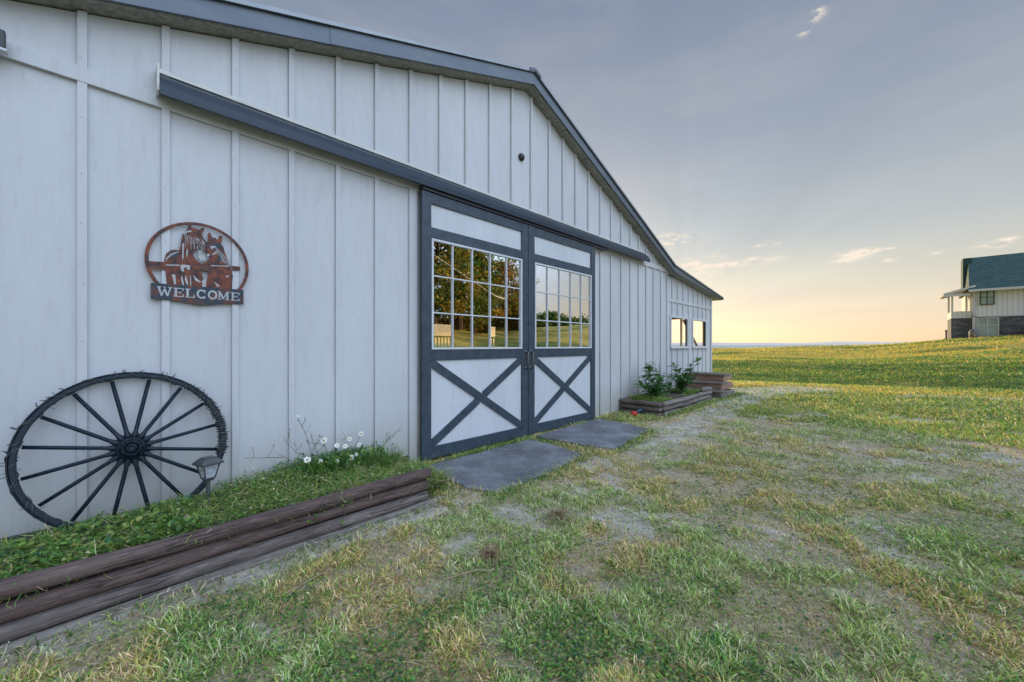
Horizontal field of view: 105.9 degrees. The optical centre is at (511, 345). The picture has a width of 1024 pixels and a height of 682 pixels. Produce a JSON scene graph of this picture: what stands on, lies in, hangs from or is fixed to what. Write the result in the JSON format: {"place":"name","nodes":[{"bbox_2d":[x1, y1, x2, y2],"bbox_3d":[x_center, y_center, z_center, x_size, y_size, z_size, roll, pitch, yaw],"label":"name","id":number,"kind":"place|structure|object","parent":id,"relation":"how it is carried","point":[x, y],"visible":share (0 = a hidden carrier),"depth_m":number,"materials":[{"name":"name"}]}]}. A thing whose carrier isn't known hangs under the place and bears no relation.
{"place":"outdoors","nodes":[
{"label":"outdoors","id":0,"kind":"place"},
{"bbox_2d":[0,336,1023,681],"bbox_3d":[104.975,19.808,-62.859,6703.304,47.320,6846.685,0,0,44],"label":"ground","id":1,"kind":"structure","parent":0,"point":[246,576],"depth_m":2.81,"materials":[{"name":"green plant"}]},
{"bbox_2d":[0,454,446,656],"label":"log planter","id":2,"kind":"object","parent":1,"relation":"on","point":[215,555],"visible":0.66,"depth_m":2.13,"materials":[{"name":"brown wood"}]},
{"bbox_2d":[0,449,455,606],"bbox_3d":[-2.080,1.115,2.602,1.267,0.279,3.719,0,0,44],"label":"grass","id":3,"kind":"structure","parent":2,"relation":"in","point":[339,484],"depth_m":2.62,"materials":[{"name":"green plant"}]},
{"bbox_2d":[5,372,225,530],"bbox_3d":[-2.569,0.693,2.610,1.044,1.044,0.147,0,-11,-46],"label":"wagon wheel","id":4,"kind":"object","parent":3,"relation":"on","point":[128,448],"visible":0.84,"depth_m":2.56,"materials":[{"name":"black wood"}]},
{"bbox_2d":[0,369,229,531],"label":"string lights","id":5,"kind":"object","parent":4,"relation":"attached to","point":[210,400],"visible":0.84,"depth_m":2.84,"materials":[{"name":"black plastic"}]},
{"bbox_2d":[192,455,223,503],"bbox_3d":[-2.112,0.993,2.688,0.137,0.437,0.137,0,0,26],"label":"path light","id":6,"kind":"object","parent":3,"relation":"on","point":[207,467],"visible":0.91,"depth_m":2.67,"materials":[{"name":"black plastic"}]},
{"bbox_2d":[0,454,434,578],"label":"bed leaves","id":7,"kind":"object","parent":3,"relation":"on","point":[82,527],"visible":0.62,"depth_m":2.25,"materials":[{"name":"green plant"}]},
{"bbox_2d":[243,415,417,487],"bbox_3d":[-1.543,0.898,3.522,0.747,0.587,1.583,0,0,44],"label":"daisy plant","id":8,"kind":"object","parent":3,"relation":"on","point":[360,454],"visible":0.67,"depth_m":3.49,"materials":[{"name":"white plant"}]},
{"bbox_2d":[213,467,429,544],"bbox_3d":[-1.228,1.149,2.768,0.173,0.243,1.436,0,0,44],"label":"creeper","id":9,"kind":"object","parent":2,"relation":"hanging from","point":[345,501],"visible":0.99,"depth_m":2.60,"materials":[{"name":"green plant"}]},
{"bbox_2d":[233,624,301,648],"bbox_3d":[-1.085,1.304,1.724,0.261,0.016,0.035,0,0,-30],"label":"dry twig","id":10,"kind":"object","parent":1,"relation":"on","point":[270,637],"visible":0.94,"depth_m":1.72,"materials":[{"name":"wood"}]},
{"bbox_2d":[286,567,330,593],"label":"dry twig","id":11,"kind":"object","parent":1,"relation":"on","point":[307,581],"visible":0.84,"depth_m":2.13,"materials":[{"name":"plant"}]},
{"bbox_2d":[0,0,723,537],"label":"barn","id":12,"kind":"structure","parent":1,"relation":"on","point":[446,250],"depth_m":3.45,"materials":[{"name":"white paint"}]},
{"bbox_2d":[144,222,248,304],"bbox_3d":[-2.398,-0.627,2.976,0.009,0.631,0.626,0,0,44],"label":"welcome sign","id":13,"kind":"object","parent":12,"relation":"attached to","point":[182,267],"visible":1,"depth_m":2.96,"materials":[{"name":"brown metal"}]},
{"bbox_2d":[420,189,528,460],"bbox_3d":[-0.381,-0.227,4.923,0.111,3.025,1.755,0,0,44],"label":"sliding door","id":14,"kind":"structure","parent":12,"relation":"in","point":[474,261],"depth_m":4.81,"materials":[{"name":"white paint"}]},
{"bbox_2d":[528,225,594,434],"bbox_3d":[0.855,-0.227,6.183,0.111,3.025,1.755,0,0,44],"label":"sliding door","id":15,"kind":"structure","parent":12,"relation":"in","point":[561,270],"depth_m":6.10,"materials":[{"name":"white paint"}]},
{"bbox_2d":[670,315,689,348],"bbox_3d":[4.247,-0.336,9.808,0.094,0.817,1.180,0,0,44],"label":"window","id":16,"kind":"structure","parent":12,"relation":"in","point":[671,316],"depth_m":9.64,"materials":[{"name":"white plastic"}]},
{"bbox_2d":[692,318,707,347],"bbox_3d":[5.251,-0.336,10.832,0.094,0.817,1.150,0,0,44],"label":"window","id":17,"kind":"structure","parent":12,"relation":"in","point":[705,339],"depth_m":10.79,"materials":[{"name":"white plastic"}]},
{"bbox_2d":[0,391,748,660],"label":"edge grass","id":18,"kind":"structure","parent":1,"relation":"on","point":[561,444],"depth_m":4.33,"materials":[{"name":"green plant"}]},
{"bbox_2d":[445,569,491,580],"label":"dry twig","id":19,"kind":"object","parent":1,"relation":"on","point":[454,576],"visible":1,"depth_m":2.19,"materials":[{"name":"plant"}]},
{"bbox_2d":[454,541,517,568],"bbox_3d":[-0.124,1.284,2.385,0.359,0.106,0.379,0,0,13],"label":"dead grass clump","id":20,"kind":"object","parent":1,"relation":"on","point":[489,552],"visible":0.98,"depth_m":2.39,"materials":[{"name":"brown plant"}]},
{"bbox_2d":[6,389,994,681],"bbox_3d":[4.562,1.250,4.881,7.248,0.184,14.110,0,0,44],"label":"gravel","id":21,"kind":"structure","parent":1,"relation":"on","point":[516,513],"depth_m":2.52,"materials":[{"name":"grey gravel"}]},
{"bbox_2d":[429,439,580,493],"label":"concrete slab","id":22,"kind":"structure","parent":1,"relation":"on","point":[484,467],"depth_m":4.22,"materials":[{"name":"grey concrete"}]},
{"bbox_2d":[450,419,635,483],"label":"straw litter","id":23,"kind":"object","parent":22,"relation":"on","point":[539,451],"visible":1,"depth_m":4.61,"materials":[{"name":"beige plant"}]},
{"bbox_2d":[0,412,1023,681],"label":"broadleaf weeds","id":24,"kind":"object","parent":1,"relation":"on","point":[570,660],"visible":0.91,"depth_m":1.84,"materials":[{"name":"green plant"}]},
{"bbox_2d":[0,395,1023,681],"bbox_3d":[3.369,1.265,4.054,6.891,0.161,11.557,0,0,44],"label":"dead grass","id":25,"kind":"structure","parent":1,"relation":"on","point":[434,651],"depth_m":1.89,"materials":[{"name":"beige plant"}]},
{"bbox_2d":[531,504,579,528],"bbox_3d":[0.340,1.280,2.943,0.371,0.104,0.486,0,0,9],"label":"dead grass clump","id":26,"kind":"object","parent":1,"relation":"on","point":[561,514],"visible":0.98,"depth_m":2.93,"materials":[{"name":"brown plant"}]},
{"bbox_2d":[556,565,614,601],"bbox_3d":[0.428,1.284,2.052,0.446,0.028,0.122,0,0,-40],"label":"dry twig","id":27,"kind":"object","parent":1,"relation":"on","point":[589,593],"visible":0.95,"depth_m":1.98,"materials":[{"name":"wood"}]},
{"bbox_2d":[536,418,647,449],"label":"concrete slab","id":28,"kind":"structure","parent":1,"relation":"on","point":[606,435],"depth_m":5.54,"materials":[{"name":"grey concrete"}]},
{"bbox_2d":[630,408,645,415],"bbox_3d":[2.313,1.224,7.115,0.412,0.118,0.114,0,0,-43],"label":"hose nozzle","id":29,"kind":"object","parent":1,"relation":"on","point":[636,412],"visible":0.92,"depth_m":7.08,"materials":[{"name":"red plastic"}]},
{"bbox_2d":[620,387,711,415],"bbox_3d":[3.356,1.122,8.254,0.910,0.388,2.737,0,0,44],"label":"timber planter","id":30,"kind":"object","parent":1,"relation":"on","point":[677,403],"visible":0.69,"depth_m":7.45,"materials":[{"name":"wood"}]},
{"bbox_2d":[658,391,693,401],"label":"planter soil","id":31,"kind":"structure","parent":30,"relation":"in","point":[675,394],"depth_m":8.52,"materials":[{"name":"brown soil"}]},
{"bbox_2d":[632,362,672,397],"bbox_3d":[2.868,0.702,7.739,0.598,0.767,1.509,0,0,44],"label":"leafy shrub","id":32,"kind":"object","parent":31,"relation":"on","point":[656,389],"visible":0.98,"depth_m":7.71,"materials":[{"name":"green plant"}]},
{"bbox_2d":[661,377,670,391],"bbox_3d":[3.526,0.872,8.870,0.050,0.336,0.493,0,0,44],"label":"leaning stone","id":33,"kind":"object","parent":31,"relation":"on","point":[667,380],"visible":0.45,"depth_m":8.86,"materials":[{"name":"grey stone"}]},
{"bbox_2d":[629,387,703,401],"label":"planter grass","id":34,"kind":"structure","parent":31,"relation":"on","point":[661,398],"depth_m":7.75,"materials":[{"name":"green plant"}]},
{"bbox_2d":[666,357,700,391],"bbox_3d":[3.949,0.673,8.810,0.564,0.781,1.483,0,0,44],"label":"leafy shrub","id":35,"kind":"object","parent":31,"relation":"on","point":[681,382],"visible":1,"depth_m":8.73,"materials":[{"name":"green plant"}]},
{"bbox_2d":[684,372,734,398],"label":"timber steps","id":36,"kind":"structure","parent":1,"relation":"on","point":[719,384],"depth_m":9.57,"materials":[{"name":"brown wood"}]},
{"bbox_2d":[683,334,1023,446],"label":"field grass","id":37,"kind":"structure","parent":1,"relation":"on","point":[870,376],"depth_m":11.86,"materials":[{"name":"green plant"}]},
{"bbox_2d":[968,329,978,337],"bbox_3d":[46.524,-1.170,38.970,0.702,1.080,0.720,0,0,44],"label":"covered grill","id":38,"kind":"object","parent":1,"relation":"on","point":[972,333],"visible":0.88,"depth_m":38.77,"materials":[{"name":"white fabric"}]},
{"bbox_2d":[940,252,1023,338],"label":"house","id":39,"kind":"structure","parent":1,"relation":"on","point":[990,292],"depth_m":39.36,"materials":[{"name":"white wood"}]},
{"bbox_2d":[980,290,994,304],"bbox_3d":[47.966,-4.880,39.041,0.950,1.500,0.120,0,0,44],"label":"window","id":40,"kind":"structure","parent":39,"relation":"in","point":[986,297],"depth_m":39.00,"materials":[{"name":"black glass"}]},
{"bbox_2d":[976,317,998,337],"bbox_3d":[47.988,-1.780,39.020,1.450,2.100,0.120,0,0,44],"label":"patio door","id":41,"kind":"structure","parent":39,"relation":"in","point":[986,327],"depth_m":39.00,"materials":[{"name":"glass"}]},
{"bbox_2d":[246,0,1023,342],"label":"sky","id":42,"kind":"structure","parent":0,"point":[829,170],"materials":[{"name":"blue"}]},
{"bbox_2d":[672,344,833,347],"bbox_3d":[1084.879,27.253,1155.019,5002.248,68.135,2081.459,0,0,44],"label":"hills","id":43,"kind":"structure","parent":0,"point":[735,346],"depth_m":1945.69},
{"bbox_2d":[672,341,909,344],"bbox_3d":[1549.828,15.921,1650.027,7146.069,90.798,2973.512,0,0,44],"label":"hills","id":44,"kind":"structure","parent":0,"point":[776,343],"depth_m":2640.35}
]}

